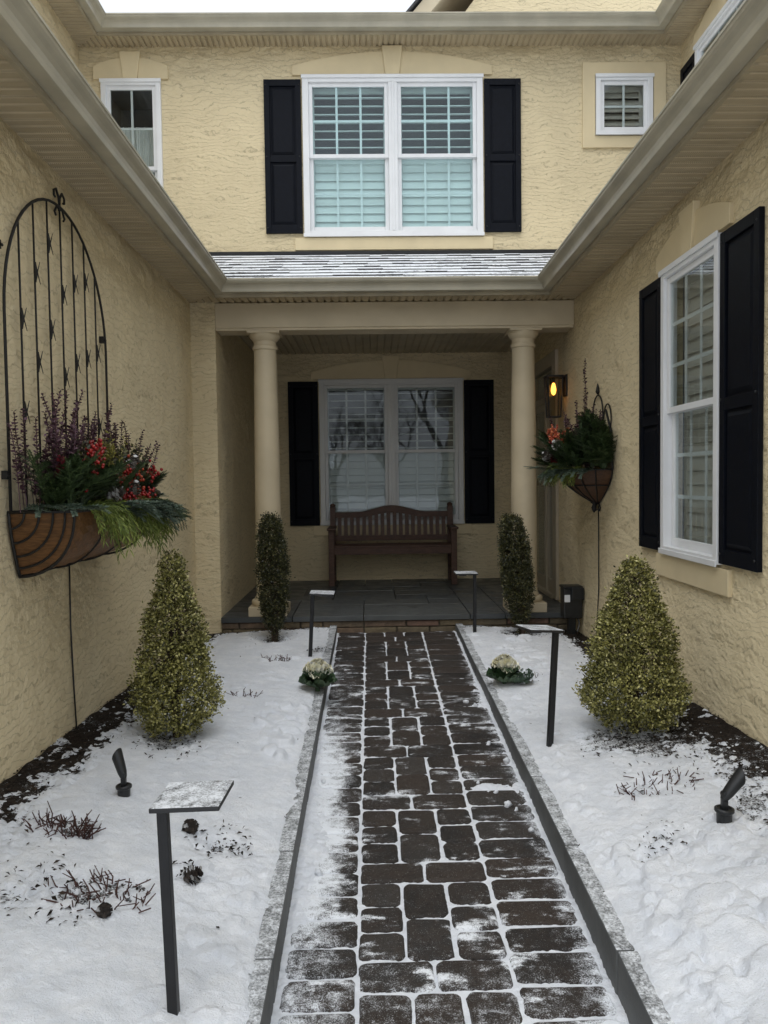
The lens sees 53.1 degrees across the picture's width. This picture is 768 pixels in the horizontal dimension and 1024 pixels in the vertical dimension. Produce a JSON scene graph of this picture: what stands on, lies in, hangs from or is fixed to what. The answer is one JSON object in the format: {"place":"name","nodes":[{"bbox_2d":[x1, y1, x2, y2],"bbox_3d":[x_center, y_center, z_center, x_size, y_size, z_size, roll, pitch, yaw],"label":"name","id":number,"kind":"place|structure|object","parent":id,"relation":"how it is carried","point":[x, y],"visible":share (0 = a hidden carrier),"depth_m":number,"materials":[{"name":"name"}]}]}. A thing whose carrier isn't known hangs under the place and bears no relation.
{"place":"outdoors","nodes":[
{"label":"outdoors","id":0,"kind":"place"},
{"bbox_2d":[0,627,329,974],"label":"mulch bed","id":1,"kind":"object","parent":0,"point":[20,787],"visible":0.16,"depth_m":3.45,"materials":[{"name":"brown wood"}]},
{"bbox_2d":[22,801,105,839],"bbox_3d":[-1.169,1.142,2.807,0.307,0.125,0.176,-1,2,-9],"label":"pruned perennial","id":2,"kind":"object","parent":1,"relation":"on","point":[84,829],"visible":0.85,"depth_m":2.80,"materials":[{"name":"brown plant"}]},
{"bbox_2d":[112,748,131,796],"bbox_3d":[-1.069,1.088,3.146,0.080,0.246,0.064,2,3,44],"label":"garden spotlight","id":3,"kind":"object","parent":1,"relation":"on","point":[124,786],"visible":0.87,"depth_m":3.13,"materials":[{"name":"black plastic"}]},
{"bbox_2d":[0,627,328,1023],"bbox_3d":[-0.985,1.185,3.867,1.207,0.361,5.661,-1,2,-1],"label":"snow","id":4,"kind":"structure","parent":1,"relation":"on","point":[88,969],"depth_m":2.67,"materials":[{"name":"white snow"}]},
{"bbox_2d":[41,865,155,913],"bbox_3d":[-0.896,1.216,2.444,0.347,0.120,0.252,-1,2,-1],"label":"pruned perennial","id":5,"kind":"object","parent":4,"relation":"on","point":[95,891],"visible":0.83,"depth_m":2.46,"materials":[{"name":"brown plant"}]},
{"bbox_2d":[96,902,112,918],"bbox_3d":[-0.852,1.215,2.347,0.049,0.050,0.052,-1,2,-1],"label":"pine cone","id":6,"kind":"object","parent":4,"relation":"on","point":[104,910],"visible":1,"depth_m":2.33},
{"bbox_2d":[182,819,198,834],"bbox_3d":[-0.739,1.204,2.941,0.062,0.064,0.067,-1,2,-1],"label":"pine cone","id":7,"kind":"object","parent":4,"relation":"on","point":[190,826],"visible":0.98,"depth_m":2.92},
{"bbox_2d":[183,865,202,884],"bbox_3d":[-0.647,1.231,2.606,0.068,0.067,0.066,-1,2,-1],"label":"pine cone","id":8,"kind":"object","parent":4,"relation":"on","point":[193,874],"visible":1,"depth_m":2.60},
{"bbox_2d":[228,687,262,697],"bbox_3d":[-0.851,1.106,4.652,0.214,0.085,0.123,0,2,11],"label":"pruned perennial","id":9,"kind":"object","parent":4,"relation":"on","point":[233,694],"visible":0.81,"depth_m":4.65,"materials":[{"name":"brown plant"}]},
{"bbox_2d":[261,654,289,661],"bbox_3d":[-0.761,1.058,5.528,0.224,0.078,0.165,-2,3,-20],"label":"pruned perennial","id":10,"kind":"object","parent":4,"relation":"on","point":[270,660],"visible":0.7,"depth_m":5.50,"materials":[{"name":"brown plant"}]},
{"bbox_2d":[1,627,762,925],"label":"leaf litter","id":11,"kind":"object","parent":4,"relation":"on","point":[68,881],"visible":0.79,"depth_m":2.85,"materials":[{"name":"brown plant"}]},
{"bbox_2d":[123,548,225,740],"bbox_3d":[-1.057,0.671,3.908,0.512,0.975,0.486,-1,2,-1],"label":"boxwood cone","id":12,"kind":"object","parent":1,"relation":"on","point":[171,649],"visible":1,"depth_m":3.83,"materials":[{"name":"green plant"}]},
{"bbox_2d":[149,780,233,1015],"bbox_3d":[-0.491,1.068,2.045,0.180,0.646,0.180,-3,1,1],"label":"path light","id":13,"kind":"object","parent":1,"relation":"on","point":[195,796],"visible":1,"depth_m":1.99,"materials":[{"name":"black metal"}]},
{"bbox_2d":[253,510,294,641],"bbox_3d":[-0.889,0.520,6.200,0.312,1.069,0.321,1,3,29],"label":"slim boxwood","id":14,"kind":"object","parent":1,"relation":"on","point":[270,578],"visible":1,"depth_m":6.13,"materials":[{"name":"green plant"}]},
{"bbox_2d":[308,590,334,656],"bbox_3d":[-0.465,0.864,5.679,0.180,0.549,0.180,2,2,-1],"label":"path light","id":15,"kind":"object","parent":1,"relation":"on","point":[312,593],"visible":0.86,"depth_m":5.62,"materials":[{"name":"black metal"}]},
{"bbox_2d":[99,0,414,12],"label":"sky","id":16,"kind":"structure","parent":0,"point":[109,6],"materials":[{"name":"white"}]},
{"bbox_2d":[270,631,628,1023],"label":"paver path","id":17,"kind":"structure","parent":0,"point":[480,967],"depth_m":2.96,"materials":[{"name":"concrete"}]},
{"bbox_2d":[314,669,533,876],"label":"snow clods","id":18,"kind":"object","parent":17,"relation":"on","point":[318,872],"visible":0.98,"depth_m":3.49,"materials":[{"name":"white snow"}]},
{"bbox_2d":[464,625,767,891],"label":"mulch bed","id":19,"kind":"object","parent":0,"point":[746,752],"visible":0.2,"depth_m":3.71,"materials":[{"name":"brown wood"}]},
{"bbox_2d":[454,571,477,632],"bbox_3d":[0.671,0.782,6.316,0.180,0.579,0.180,0,2,-1],"label":"path light","id":20,"kind":"object","parent":19,"relation":"on","point":[465,573],"visible":0.86,"depth_m":6.26,"materials":[{"name":"black metal"}]},
{"bbox_2d":[497,512,536,634],"bbox_3d":[1.098,0.512,6.359,0.341,1.034,0.340,-1,2,-1],"label":"slim boxwood","id":21,"kind":"object","parent":19,"relation":"on","point":[516,561],"visible":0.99,"depth_m":6.30,"materials":[{"name":"green plant"}]},
{"bbox_2d":[515,625,563,746],"bbox_3d":[0.765,0.915,3.876,0.180,0.669,0.180,3,-1,-15],"label":"path light","id":22,"kind":"object","parent":19,"relation":"on","point":[554,631],"visible":0.83,"depth_m":3.84,"materials":[{"name":"black metal"}]},
{"bbox_2d":[559,584,583,633],"bbox_3d":[1.580,0.874,6.483,0.169,0.512,0.165,-1,2,-1],"label":"outlet box","id":23,"kind":"object","parent":19,"relation":"on","point":[571,597],"visible":0.98,"depth_m":6.43,"materials":[{"name":"black plastic"}]},
{"bbox_2d":[462,625,767,1023],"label":"snow","id":24,"kind":"structure","parent":19,"relation":"on","point":[692,914],"depth_m":2.79,"materials":[{"name":"white snow"}]},
{"bbox_2d":[486,653,533,683],"bbox_3d":[0.799,1.017,4.891,0.306,0.235,0.227,-1,2,-1],"label":"ornamental cabbage","id":25,"kind":"object","parent":24,"relation":"on","point":[504,668],"visible":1,"depth_m":4.84,"materials":[{"name":"white plant"}]},
{"bbox_2d":[616,767,703,800],"bbox_3d":[1.159,1.157,3.252,0.352,0.114,0.256,-1,2,-1],"label":"pruned perennial","id":26,"kind":"object","parent":24,"relation":"on","point":[633,796],"visible":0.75,"depth_m":3.25,"materials":[{"name":"brown plant"}]},
{"bbox_2d":[571,552,696,735],"bbox_3d":[1.261,0.666,3.917,0.609,0.928,0.610,-1,2,-1],"label":"boxwood cone","id":27,"kind":"object","parent":19,"relation":"on","point":[631,683],"visible":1,"depth_m":3.83,"materials":[{"name":"green plant"}]},
{"bbox_2d":[714,767,745,823],"bbox_3d":[1.284,1.079,2.861,0.109,0.256,0.073,-1,2,-1],"label":"garden spotlight","id":28,"kind":"object","parent":19,"relation":"on","point":[723,809],"visible":0.91,"depth_m":2.85,"materials":[{"name":"black plastic"}]},
{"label":"snowy ground","id":29,"kind":"structure","parent":0,"visible":0},
{"bbox_2d":[246,625,336,1023],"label":"kerb strip","id":30,"kind":"object","parent":29,"relation":"on","point":[263,983],"visible":0.65,"depth_m":2.70,"materials":[{"name":"concrete"}]},
{"bbox_2d":[298,658,337,691],"bbox_3d":[-0.416,1.037,4.850,0.247,0.237,0.236,-1,2,-1],"label":"ornamental cabbage","id":31,"kind":"object","parent":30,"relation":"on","point":[317,674],"visible":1,"depth_m":4.79,"materials":[{"name":"white plant"}]},
{"bbox_2d":[0,0,767,782],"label":"house","id":32,"kind":"structure","parent":29,"relation":"on","point":[414,254],"depth_m":6.64,"materials":[{"name":"beige paint"}]},
{"bbox_2d":[0,188,109,510],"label":"arched trellis","id":33,"kind":"object","parent":32,"relation":"attached to","point":[7,474],"visible":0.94,"depth_m":3.60,"materials":[{"name":"metal"}]},
{"bbox_2d":[69,566,76,728],"bbox_3d":[-1.567,0.669,3.872,0.010,0.880,0.033,0,2,10],"label":"power cord","id":34,"kind":"object","parent":32,"relation":"attached to","point":[72,647],"visible":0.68,"depth_m":3.86,"materials":[{"name":"black plastic"}]},
{"bbox_2d":[6,389,191,578],"bbox_3d":[-1.294,-0.160,3.738,0.565,0.844,1.449,-1,2,-1],"label":"wall planter","id":35,"kind":"object","parent":32,"relation":"attached to","point":[112,494],"visible":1,"depth_m":3.34,"materials":[{"name":"metal"}]},
{"bbox_2d":[99,78,163,187],"bbox_3d":[-2.360,-3.227,7.486,0.571,1.644,0.594,-1,2,-1],"label":"window","id":36,"kind":"structure","parent":32,"relation":"in","point":[135,104],"depth_m":7.29,"materials":[{"name":"white plastic"}]},
{"bbox_2d":[318,378,464,525],"bbox_3d":[0.086,-0.711,9.234,1.686,1.694,0.594,-1,2,-1],"label":"window","id":37,"kind":"structure","parent":32,"relation":"in","point":[399,441],"depth_m":9.08,"materials":[{"name":"grey plastic"}]},
{"bbox_2d":[327,502,458,585],"bbox_3d":[0.094,0.353,8.701,1.448,0.902,0.522,-1,2,-1],"label":"garden bench","id":38,"kind":"object","parent":32,"relation":"on","point":[449,546],"visible":1,"depth_m":8.87,"materials":[{"name":"brown wood"}]},
{"bbox_2d":[301,73,484,236],"bbox_3d":[0.083,-3.365,7.522,1.712,1.496,0.594,-1,2,-1],"label":"window","id":39,"kind":"structure","parent":32,"relation":"in","point":[384,154],"depth_m":7.35,"materials":[{"name":"white plastic"}]},
{"bbox_2d":[535,349,558,599],"bbox_3d":[1.912,-0.373,7.961,0.640,2.370,1.430,-1,2,-1],"label":"door","id":40,"kind":"structure","parent":32,"relation":"in","point":[548,573],"depth_m":7.67,"materials":[{"name":"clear glass"}]},
{"bbox_2d":[543,374,567,417],"bbox_3d":[1.545,-1.040,6.920,0.188,0.380,0.148,-1,2,-1],"label":"wall lantern","id":41,"kind":"object","parent":32,"relation":"attached to","point":[564,388],"depth_m":6.89,"materials":[{"name":"black metal"}]},
{"bbox_2d":[523,358,617,512],"bbox_3d":[1.423,-0.589,5.937,0.555,1.194,1.100,-1,2,-1],"label":"wall planter","id":42,"kind":"object","parent":32,"relation":"attached to","point":[587,440],"visible":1,"depth_m":5.72,"materials":[{"name":"metal"}]},
{"bbox_2d":[596,505,598,632],"bbox_3d":[1.659,0.499,5.983,0.031,1.100,0.013,-1,2,-1],"label":"power cord","id":43,"kind":"object","parent":32,"relation":"attached to","point":[598,562],"visible":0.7,"depth_m":5.98,"materials":[{"name":"black plastic"}]},
{"bbox_2d":[595,73,654,134],"bbox_3d":[2.266,-3.857,7.540,0.557,0.565,0.594,-1,2,-1],"label":"window","id":44,"kind":"structure","parent":32,"relation":"in","point":[623,101],"depth_m":7.28,"materials":[{"name":"white plastic"}]},
{"bbox_2d":[658,230,721,566],"bbox_3d":[1.945,-0.578,4.231,0.594,1.675,0.771,-1,2,-1],"label":"window","id":45,"kind":"structure","parent":32,"relation":"in","point":[699,267],"depth_m":4.37,"materials":[{"name":"white plastic"}]},
{"bbox_2d":[693,0,743,64],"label":"window","id":46,"kind":"structure","parent":32,"relation":"in","point":[730,6],"depth_m":6.51,"materials":[{"name":"white plastic"}]},
{"bbox_2d":[455,623,674,1023],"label":"kerb strip","id":47,"kind":"object","parent":29,"relation":"on","point":[634,989],"visible":0.75,"depth_m":2.71,"materials":[{"name":"concrete"}]}
]}

